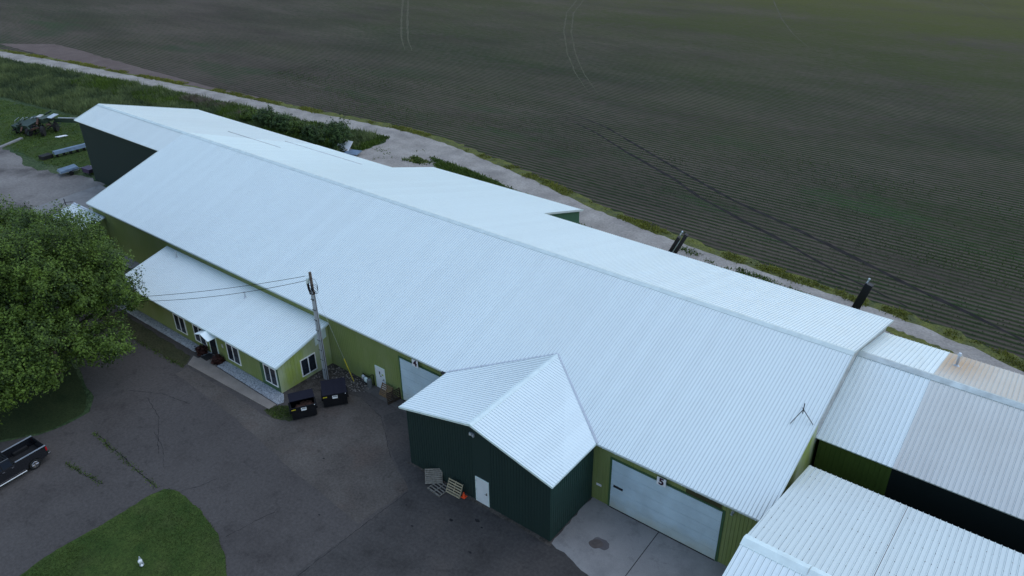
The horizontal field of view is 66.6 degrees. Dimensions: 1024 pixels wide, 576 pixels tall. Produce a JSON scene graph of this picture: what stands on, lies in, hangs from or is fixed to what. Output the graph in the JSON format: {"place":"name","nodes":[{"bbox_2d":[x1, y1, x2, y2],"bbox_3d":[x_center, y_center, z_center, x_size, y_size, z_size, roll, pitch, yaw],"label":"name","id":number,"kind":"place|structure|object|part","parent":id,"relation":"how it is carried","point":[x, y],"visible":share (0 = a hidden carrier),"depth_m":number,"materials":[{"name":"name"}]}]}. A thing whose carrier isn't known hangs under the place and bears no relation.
{"place":"outdoors","nodes":[
{"label":"outdoors","id":0,"kind":"place"},
{"bbox_2d":[0,323,86,439],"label":"tree lawn","id":1,"kind":"structure","parent":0,"point":[62,404],"depth_m":61.65,"materials":[{"name":"green plant"}]},
{"bbox_2d":[0,214,13,233],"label":"tree","id":2,"kind":"object","parent":1,"relation":"on","point":[1,220],"visible":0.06,"depth_m":71.81,"materials":[{"name":"green plant"}]},
{"bbox_2d":[0,214,150,423],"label":"tree","id":3,"kind":"object","parent":1,"relation":"on","point":[82,277],"visible":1,"depth_m":60.85,"materials":[{"name":"green plant"}]},
{"bbox_2d":[0,100,93,174],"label":"lawn","id":4,"kind":"structure","parent":0,"point":[41,149],"depth_m":119.59,"materials":[{"name":"green plant"}]},
{"bbox_2d":[11,110,78,135],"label":"farm machine","id":5,"kind":"object","parent":4,"relation":"on","point":[28,125],"visible":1,"depth_m":121.61,"materials":[{"name":"green paint"}]},
{"bbox_2d":[38,143,85,159],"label":"trough","id":6,"kind":"object","parent":4,"relation":"on","point":[45,156],"visible":0.83,"depth_m":112.53,"materials":[{"name":"grey metal"}]},
{"bbox_2d":[20,489,226,575],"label":"lawn island","id":7,"kind":"structure","parent":0,"point":[113,546],"depth_m":49.25,"materials":[{"name":"green plant"}]},
{"bbox_2d":[28,489,226,575],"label":"grass tufts","id":8,"kind":"object","parent":7,"relation":"on","point":[138,544],"visible":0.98,"depth_m":49.48,"materials":[{"name":"green plant"}]},
{"bbox_2d":[138,557,143,566],"bbox_3d":[-22.788,16.782,47.815,0.280,0.700,0.415,-9,31,-14],"label":"sprinkler","id":9,"kind":"object","parent":7,"relation":"on","point":[140,562],"visible":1,"depth_m":47.76,"materials":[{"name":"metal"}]},
{"bbox_2d":[2,44,286,103],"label":"bare soil","id":10,"kind":"structure","parent":0,"point":[54,51],"depth_m":165.48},
{"bbox_2d":[0,55,379,152],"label":"tall grass","id":11,"kind":"structure","parent":0,"point":[42,80],"depth_m":139.62,"materials":[{"name":"green plant"}]},
{"bbox_2d":[0,223,591,575],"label":"asphalt","id":12,"kind":"structure","parent":0,"point":[51,503],"depth_m":54.78,"materials":[{"name":"grey asphalt"}]},
{"bbox_2d":[0,435,50,486],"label":"pickup truck","id":13,"kind":"object","parent":12,"relation":"on","point":[22,455],"visible":1,"depth_m":55.41,"materials":[{"name":"black paint"}]},
{"bbox_3d":[-34.928,12.205,53.846,0.153,0.500,0.650,18,34,29],"label":"side window","id":14,"kind":"part","parent":13,"relation":"part of","materials":[{"name":"black glass"}]},
{"bbox_2d":[0,194,122,278],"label":"tree","id":15,"kind":"object","parent":12,"relation":"on","point":[22,218],"visible":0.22,"depth_m":71.45,"materials":[{"name":"green plant"}]},
{"bbox_2d":[53,202,112,250],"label":"shed","id":16,"kind":"structure","parent":12,"relation":"on","point":[102,222],"depth_m":84.95,"materials":[{"name":"white metal"}]},
{"bbox_2d":[65,462,101,485],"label":"weeds","id":17,"kind":"object","parent":12,"relation":"on","point":[82,472],"visible":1,"depth_m":55.28,"materials":[{"name":"green plant"}]},
{"bbox_2d":[92,431,159,486],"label":"weeds","id":18,"kind":"object","parent":12,"relation":"on","point":[104,440],"visible":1,"depth_m":56.87,"materials":[{"name":"green plant"}]},
{"bbox_2d":[95,433,156,486],"bbox_3d":[-28.087,12.347,56.526,9.222,0.001,0.247,22,37,34],"label":"pavement crack","id":19,"kind":"object","parent":12,"relation":"on","point":[126,459],"visible":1,"depth_m":56.51,"materials":[{"name":"black asphalt"}]},
{"bbox_2d":[98,317,181,367],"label":"weeds","id":20,"kind":"object","parent":12,"relation":"on","point":[141,343],"visible":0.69,"depth_m":68.76,"materials":[{"name":"green plant"}]},
{"bbox_2d":[97,312,189,366],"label":"grass strip","id":21,"kind":"object","parent":12,"relation":"on","point":[152,340],"depth_m":70.06,"materials":[{"name":"green plant"}]},
{"bbox_2d":[116,303,283,402],"bbox_3d":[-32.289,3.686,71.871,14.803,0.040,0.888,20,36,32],"label":"white rock bed","id":22,"kind":"object","parent":12,"relation":"on","point":[167,334],"visible":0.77,"depth_m":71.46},
{"bbox_2d":[193,343,207,355],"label":"shrub","id":23,"kind":"object","parent":22,"relation":"on","point":[200,349],"visible":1,"depth_m":67.80,"materials":[{"name":"red plant"}]},
{"bbox_2d":[210,352,225,365],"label":"shrub","id":24,"kind":"object","parent":12,"relation":"on","point":[216,359],"visible":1,"depth_m":66.56,"materials":[{"name":"red plant"}]},
{"bbox_2d":[125,246,331,392],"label":"office","id":25,"kind":"structure","parent":12,"relation":"on","point":[267,339],"depth_m":67.16,"materials":[{"name":"metal"}]},
{"bbox_2d":[172,313,187,334],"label":"window","id":26,"kind":"structure","parent":25,"relation":"in","point":[179,322],"depth_m":69.88,"materials":[{"name":"black glass"}]},
{"bbox_2d":[192,324,207,344],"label":"window","id":27,"kind":"structure","parent":25,"relation":"in","point":[199,338],"depth_m":68.35,"materials":[{"name":"black glass"}]},
{"bbox_2d":[209,339,217,353],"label":"door","id":28,"kind":"structure","parent":25,"relation":"in","point":[212,343],"depth_m":67.45,"materials":[{"name":"black glass"}]},
{"bbox_2d":[225,342,241,365],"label":"window","id":29,"kind":"structure","parent":25,"relation":"in","point":[233,353],"depth_m":65.60,"materials":[{"name":"black glass"}]},
{"bbox_2d":[262,363,278,387],"bbox_3d":[-19.457,7.036,62.901,1.620,1.750,0.070,20,36,32],"label":"window","id":30,"kind":"structure","parent":25,"relation":"in","point":[270,374],"depth_m":62.89,"materials":[{"name":"black glass"}]},
{"bbox_2d":[300,352,317,376],"bbox_3d":[-16.789,6.335,64.432,0.070,1.650,1.550,20,36,32],"label":"window","id":31,"kind":"structure","parent":25,"relation":"in","point":[308,364],"depth_m":64.41,"materials":[{"name":"black glass"}]},
{"bbox_2d":[188,354,275,408],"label":"concrete walk","id":32,"kind":"structure","parent":12,"relation":"on","point":[207,367],"depth_m":64.69,"materials":[{"name":"grey concrete"}]},
{"bbox_2d":[201,353,213,360],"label":"doormat","id":33,"kind":"object","parent":32,"relation":"on","point":[208,356],"visible":0.86,"depth_m":67.61,"materials":[{"name":"rubber"}]},
{"bbox_2d":[217,361,283,403],"bbox_3d":[-21.502,7.772,64.410,8.696,0.040,1.166,20,36,32],"label":"white rock bed","id":34,"kind":"object","parent":12,"relation":"on","point":[251,381],"visible":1,"depth_m":64.22,"materials":[{"name":"grey gravel"}]},
{"bbox_2d":[264,405,292,420],"bbox_3d":[-17.823,9.712,60.911,3.050,0.001,1.932,20,36,32],"label":"grass strip","id":35,"kind":"object","parent":12,"relation":"on","point":[288,418],"depth_m":60.70,"materials":[{"name":"green plant"}]},
{"bbox_2d":[264,405,290,418],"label":"weeds","id":36,"kind":"object","parent":35,"relation":"on","point":[274,411],"visible":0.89,"depth_m":60.97,"materials":[{"name":"green plant"}]},
{"bbox_2d":[176,367,407,522],"bbox_3d":[-16.311,9.726,60.858,25.131,0.001,8.513,24,38,37],"label":"asphalt patch","id":37,"kind":"object","parent":12,"relation":"on","point":[355,475],"visible":0.9,"depth_m":57.36,"materials":[{"name":"grey asphalt"}]},
{"bbox_2d":[287,388,317,419],"bbox_3d":[-16.222,9.066,60.459,2.090,1.557,1.595,-12,31,-18],"label":"dumpster","id":38,"kind":"object","parent":37,"relation":"on","point":[302,404],"visible":1,"depth_m":60.16,"materials":[{"name":"black metal"}]},
{"bbox_2d":[320,377,348,406],"bbox_3d":[-14.048,8.291,61.718,2.090,1.607,1.595,-8,30,-13],"label":"dumpster","id":39,"kind":"object","parent":37,"relation":"on","point":[334,392],"visible":1,"depth_m":61.26,"materials":[{"name":"black metal"}]},
{"bbox_2d":[287,363,372,392],"bbox_3d":[-14.786,8.096,63.680,5.300,0.001,5.018,20,36,32],"label":"rock bed","id":40,"kind":"object","parent":12,"relation":"on","point":[314,384],"visible":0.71,"depth_m":64.38,"materials":[{"name":"grey stone"}]},
{"bbox_2d":[306,272,328,379],"bbox_3d":[-15.452,3.239,62.206,0.607,9.953,1.280,-21,35,-31],"label":"utility pole","id":41,"kind":"object","parent":40,"relation":"on","point":[312,291],"visible":1,"depth_m":62.05,"materials":[{"name":"grey wood"}]},
{"bbox_2d":[137,280,305,301],"bbox_3d":[-24.479,0.295,63.920,17.744,4.637,0.036,8,31,14],"label":"power line","id":42,"kind":"object","parent":41,"relation":"attached to","point":[222,295],"visible":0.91,"depth_m":63.82,"materials":[{"name":"black rubber"}]},
{"bbox_2d":[141,276,303,296],"bbox_3d":[-24.345,-0.064,63.737,17.485,4.637,0.036,8,31,15],"label":"power line","id":43,"kind":"object","parent":41,"relation":"attached to","point":[224,288],"visible":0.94,"depth_m":63.40,"materials":[{"name":"black rubber"}]},
{"bbox_2d":[315,293,353,381],"bbox_3d":[-14.210,3.917,62.486,2.416,8.441,0.065,7,31,14],"label":"guy wire","id":44,"kind":"object","parent":41,"relation":"attached to","point":[340,350],"visible":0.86,"depth_m":63.45,"materials":[{"name":"metal"}]},
{"bbox_2d":[362,385,405,411],"bbox_3d":[-8.452,9.322,61.356,8.922,0.001,1.073,20,36,32],"label":"concrete strip","id":45,"kind":"object","parent":12,"relation":"on","point":[374,390],"visible":0.41,"depth_m":62.51,"materials":[{"name":"grey concrete"}]},
{"bbox_2d":[361,373,374,387],"bbox_3d":[-11.853,7.441,63.653,1.230,1.125,0.585,20,36,32],"label":"gas meter","id":46,"kind":"object","parent":45,"relation":"on","point":[368,381],"visible":1,"depth_m":63.42,"materials":[{"name":"metal"}]},
{"bbox_2d":[379,382,392,398],"bbox_3d":[-10.050,8.237,62.337,1.200,1.020,0.124,20,8,32],"label":"pallet","id":47,"kind":"object","parent":45,"relation":"on","point":[385,390],"visible":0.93,"depth_m":62.32,"materials":[{"name":"brown wood"}]},
{"bbox_2d":[386,387,400,404],"bbox_3d":[-9.366,8.531,61.665,1.200,1.020,0.124,-23,31,-34],"label":"pallet","id":48,"kind":"object","parent":45,"relation":"on","point":[392,392],"visible":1,"depth_m":61.60,"materials":[{"name":"brown wood"}]},
{"bbox_2d":[293,410,587,575],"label":"asphalt patch","id":49,"kind":"object","parent":12,"relation":"on","point":[390,540],"visible":0.87,"depth_m":49.26,"materials":[{"name":"grey asphalt"}]},
{"bbox_2d":[298,492,406,575],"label":"pavement crack","id":50,"kind":"object","parent":49,"relation":"on","point":[348,536],"visible":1,"depth_m":49.90,"materials":[{"name":"black asphalt"}]},
{"bbox_2d":[427,481,449,496],"bbox_3d":[-5.019,13.720,53.367,1.200,0.124,1.020,25,38,37],"label":"pallet","id":51,"kind":"object","parent":49,"relation":"on","point":[434,492],"visible":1,"depth_m":53.28,"materials":[{"name":"grey wood"}]},
{"bbox_2d":[425,468,442,483],"bbox_3d":[-5.399,12.965,53.826,1.200,1.020,0.124,-2,-5,-2],"label":"pallet","id":52,"kind":"object","parent":51,"relation":"on","point":[432,476],"visible":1,"depth_m":53.77,"materials":[{"name":"grey wood"}]},
{"bbox_2d":[446,478,462,498],"bbox_3d":[-3.889,13.542,52.789,1.200,1.020,0.124,19,9,31],"label":"pallet","id":53,"kind":"object","parent":49,"relation":"on","point":[458,496],"visible":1,"depth_m":52.73,"materials":[{"name":"brown wood"}]},
{"bbox_2d":[407,462,551,545],"bbox_3d":[-2.536,14.279,52.490,12.703,0.001,0.427,20,36,32],"label":"dirt strip","id":54,"kind":"object","parent":49,"relation":"on","point":[533,534],"visible":0.88,"depth_m":51.42,"materials":[{"name":"brown soil"}]},
{"bbox_2d":[398,353,597,540],"bbox_3d":[0.344,9.508,54.038,12.987,6.728,9.833,20,36,32],"label":"annex","id":55,"kind":"object","parent":12,"relation":"on","point":[516,441],"visible":0.99,"depth_m":50.83,"materials":[{"name":"metal"}]},
{"bbox_2d":[476,477,488,506],"bbox_3d":[-1.983,13.530,51.690,1.012,2.072,0.094,20,36,32],"label":"door","id":56,"kind":"structure","parent":55,"relation":"in","point":[481,486],"depth_m":51.68,"materials":[{"name":"white metal"}]},
{"bbox_2d":[552,497,726,575],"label":"concrete apron","id":57,"kind":"object","parent":12,"relation":"on","point":[627,539],"visible":0.97,"depth_m":48.63,"materials":[{"name":"grey concrete"}]},
{"bbox_2d":[589,539,602,547],"bbox_3d":[5.286,16.095,49.083,0.859,0.001,0.729,-11,31,-17],"label":"dark stain","id":58,"kind":"object","parent":57,"relation":"on","point":[596,543],"visible":1,"depth_m":49.10,"materials":[{"name":"grey concrete"}]},
{"bbox_2d":[593,537,608,549],"bbox_3d":[5.583,16.094,49.080,1.185,0.001,0.887,20,36,32],"label":"dark stain","id":59,"kind":"object","parent":57,"relation":"on","point":[605,546],"visible":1,"depth_m":49.06,"materials":[{"name":"concrete"}]},
{"bbox_2d":[625,532,658,575],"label":"apron joint","id":60,"kind":"object","parent":57,"relation":"on","point":[642,553],"visible":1,"depth_m":48.33,"materials":[{"name":"grey concrete"}]},
{"bbox_2d":[0,59,997,441],"bbox_3d":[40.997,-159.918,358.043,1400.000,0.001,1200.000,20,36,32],"label":"ground","id":61,"kind":"structure","parent":0,"point":[32,163],"depth_m":108.10,"materials":[{"name":"green plant"}]},
{"bbox_2d":[0,148,104,211],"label":"dirt yard","id":62,"kind":"structure","parent":61,"relation":"on","point":[20,183],"depth_m":103.39,"materials":[{"name":"grey gravel"}]},
{"bbox_2d":[0,137,22,148],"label":"concrete beam","id":63,"kind":"structure","parent":62,"relation":"on","point":[11,142],"depth_m":117.69,"materials":[{"name":"grey concrete"}]},
{"bbox_2d":[57,164,80,175],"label":"flat trailer","id":64,"kind":"object","parent":62,"relation":"on","point":[69,169],"visible":0.93,"depth_m":105.94,"materials":[{"name":"metal"}]},
{"bbox_2d":[33,185,139,267],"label":"concrete pad","id":65,"kind":"object","parent":61,"relation":"on","point":[82,198],"visible":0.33,"depth_m":98.30,"materials":[{"name":"grey concrete"}]},
{"bbox_2d":[81,165,92,175],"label":"steel bin","id":66,"kind":"object","parent":61,"relation":"on","point":[88,169],"visible":0.97,"depth_m":105.73,"materials":[{"name":"metal"}]},
{"bbox_2d":[68,74,362,149],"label":"weeds","id":67,"kind":"object","parent":61,"relation":"on","point":[103,83],"visible":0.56,"depth_m":135.52,"materials":[{"name":"green plant"}]},
{"bbox_2d":[179,93,266,113],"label":"dry brush","id":68,"kind":"object","parent":61,"relation":"on","point":[195,100],"visible":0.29,"depth_m":134.08,"materials":[{"name":"plant"}]},
{"bbox_2d":[239,106,260,123],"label":"shrub","id":69,"kind":"object","parent":61,"relation":"on","point":[246,113],"visible":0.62,"depth_m":123.46,"materials":[{"name":"green plant"}]},
{"bbox_2d":[250,103,279,127],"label":"shrub","id":70,"kind":"object","parent":61,"relation":"on","point":[263,115],"visible":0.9,"depth_m":121.52,"materials":[{"name":"green plant"}]},
{"bbox_2d":[270,112,292,131],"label":"shrub","id":71,"kind":"object","parent":61,"relation":"on","point":[283,123],"visible":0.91,"depth_m":119.28,"materials":[{"name":"green plant"}]},
{"bbox_2d":[286,118,307,136],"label":"shrub","id":72,"kind":"object","parent":61,"relation":"on","point":[296,127],"visible":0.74,"depth_m":117.18,"materials":[{"name":"green plant"}]},
{"bbox_2d":[300,122,326,143],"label":"shrub","id":73,"kind":"object","parent":61,"relation":"on","point":[313,132],"visible":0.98,"depth_m":114.78,"materials":[{"name":"green plant"}]},
{"bbox_2d":[321,108,353,150],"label":"shrub","id":74,"kind":"object","parent":61,"relation":"on","point":[339,133],"visible":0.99,"depth_m":111.70,"materials":[{"name":"green plant"}]},
{"bbox_2d":[337,140,361,155],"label":"sheet stack","id":75,"kind":"object","parent":61,"relation":"on","point":[349,150],"visible":0.76,"depth_m":111.76,"materials":[{"name":"grey metal"}]},
{"bbox_2d":[352,131,389,150],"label":"weeds","id":76,"kind":"object","parent":61,"relation":"on","point":[366,144],"visible":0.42,"depth_m":115.53,"materials":[{"name":"green plant"}]},
{"bbox_2d":[356,137,583,225],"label":"gravel area","id":77,"kind":"object","parent":61,"relation":"on","point":[399,149],"visible":0.12,"depth_m":111.70,"materials":[{"name":"grey gravel"}]},
{"bbox_2d":[401,155,431,164],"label":"weeds","id":78,"kind":"object","parent":77,"relation":"on","point":[416,159],"visible":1,"depth_m":109.12,"materials":[{"name":"green plant"}]},
{"bbox_2d":[668,231,688,253],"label":"conveyor","id":79,"kind":"object","parent":77,"relation":"on","point":[675,247],"visible":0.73,"depth_m":73.56,"materials":[{"name":"brown metal"}]},
{"bbox_2d":[432,157,513,189],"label":"green verge","id":80,"kind":"structure","parent":61,"relation":"on","point":[469,174],"depth_m":104.71,"materials":[{"name":"green plant"}]},
{"bbox_2d":[429,156,585,225],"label":"weeds","id":81,"kind":"object","parent":80,"relation":"on","point":[454,168],"visible":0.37,"depth_m":104.97,"materials":[{"name":"green plant"}]},
{"bbox_2d":[74,103,893,565],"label":"warehouse","id":82,"kind":"structure","parent":61,"relation":"on","point":[696,383],"depth_m":61.71,"materials":[{"name":"metal"}]},
{"bbox_2d":[375,366,385,389],"bbox_3d":[-10.598,7.301,62.890,0.992,2.052,0.094,20,36,32],"label":"door","id":83,"kind":"structure","parent":82,"relation":"in","point":[380,376],"depth_m":62.82,"materials":[{"name":"white metal"}]},
{"bbox_2d":[400,358,439,400],"bbox_3d":[-6.746,7.850,59.777,4.750,4.092,0.065,20,36,32],"label":"overhead door","id":84,"kind":"structure","parent":82,"relation":"in","point":[414,380],"depth_m":59.96,"materials":[{"name":"metal"}]},
{"bbox_2d":[609,460,722,560],"bbox_3d":[9.421,13.843,48.826,7.500,4.092,0.068,20,36,32],"label":"overhead door","id":85,"kind":"structure","parent":82,"relation":"in","point":[668,511],"depth_m":48.68,"materials":[{"name":"metal"}]},
{"bbox_2d":[790,403,812,424],"bbox_3d":[17.931,7.621,47.624,1.242,1.382,1.402,20,36,32],"label":"antenna","id":86,"kind":"object","parent":82,"relation":"on","point":[803,410],"visible":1,"depth_m":47.57,"materials":[{"name":"black metal"}]},
{"bbox_2d":[852,278,873,309],"bbox_3d":[28.643,2.110,65.837,2.369,7.237,1.000,20,36,32],"label":"chimney","id":87,"kind":"object","parent":82,"relation":"attached to","point":[862,295],"visible":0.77,"depth_m":64.35,"materials":[{"name":"brown metal"}]},
{"bbox_2d":[0,48,1023,371],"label":"verge","id":88,"kind":"structure","parent":61,"relation":"on","point":[750,262],"depth_m":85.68,"materials":[{"name":"green plant"}]},
{"bbox_2d":[722,465,1023,575],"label":"building","id":89,"kind":"structure","parent":61,"relation":"on","point":[813,521],"depth_m":41.32,"materials":[{"name":"metal"}]},
{"bbox_2d":[813,332,1023,553],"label":"gabled shed","id":90,"kind":"structure","parent":61,"relation":"on","point":[933,432],"depth_m":48.89,"materials":[{"name":"metal"}]},
{"bbox_2d":[0,0,1023,359],"bbox_3d":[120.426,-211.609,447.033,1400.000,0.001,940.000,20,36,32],"label":"field","id":91,"kind":"structure","parent":0,"point":[928,94],"depth_m":136.19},
{"bbox_2d":[400,0,404,49],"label":"wheel track","id":92,"kind":"structure","parent":91,"relation":"on","point":[401,20],"depth_m":196.34,"materials":[{"name":"soil"}]},
{"bbox_2d":[406,0,411,49],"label":"wheel track","id":93,"kind":"structure","parent":91,"relation":"on","point":[407,22],"depth_m":195.13,"materials":[{"name":"soil"}]},
{"bbox_2d":[563,0,587,91],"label":"wheel track","id":94,"kind":"structure","parent":91,"relation":"on","point":[566,43],"depth_m":174.14,"materials":[{"name":"soil"}]},
{"bbox_2d":[570,0,596,91],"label":"wheel track","id":95,"kind":"structure","parent":91,"relation":"on","point":[574,44],"depth_m":174.49,"materials":[{"name":"soil"}]},
{"bbox_2d":[218,59,1023,353],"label":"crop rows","id":96,"kind":"object","parent":91,"relation":"on","point":[709,193],"visible":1,"depth_m":96.30,"materials":[{"name":"green plant"}]},
{"bbox_2d":[577,123,907,306],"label":"wheel rut","id":97,"kind":"structure","parent":91,"relation":"on","point":[732,214],"depth_m":91.46,"materials":[{"name":"brown soil"}]},
{"bbox_2d":[773,0,808,47],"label":"wheel track","id":98,"kind":"structure","parent":91,"relation":"on","point":[784,22],"depth_m":191.51,"materials":[{"name":"soil"}]},
{"bbox_2d":[568,112,1023,341],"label":"wheel rut","id":99,"kind":"structure","parent":91,"relation":"on","point":[882,271],"depth_m":83.78,"materials":[{"name":"brown soil"}]},
{"bbox_2d":[0,51,1023,374],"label":"gravel road","id":100,"kind":"structure","parent":0,"point":[588,215],"depth_m":97.89,"materials":[{"name":"grey gravel"}]},
{"bbox_2d":[679,246,781,284],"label":"weeds","id":101,"kind":"object","parent":100,"relation":"on","point":[739,268],"visible":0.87,"depth_m":79.85,"materials":[{"name":"green plant"}]},
{"bbox_2d":[886,327,954,353],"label":"grass patch","id":102,"kind":"object","parent":100,"relation":"on","point":[902,334],"visible":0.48,"depth_m":68.82,"materials":[{"name":"green plant"}]}
]}

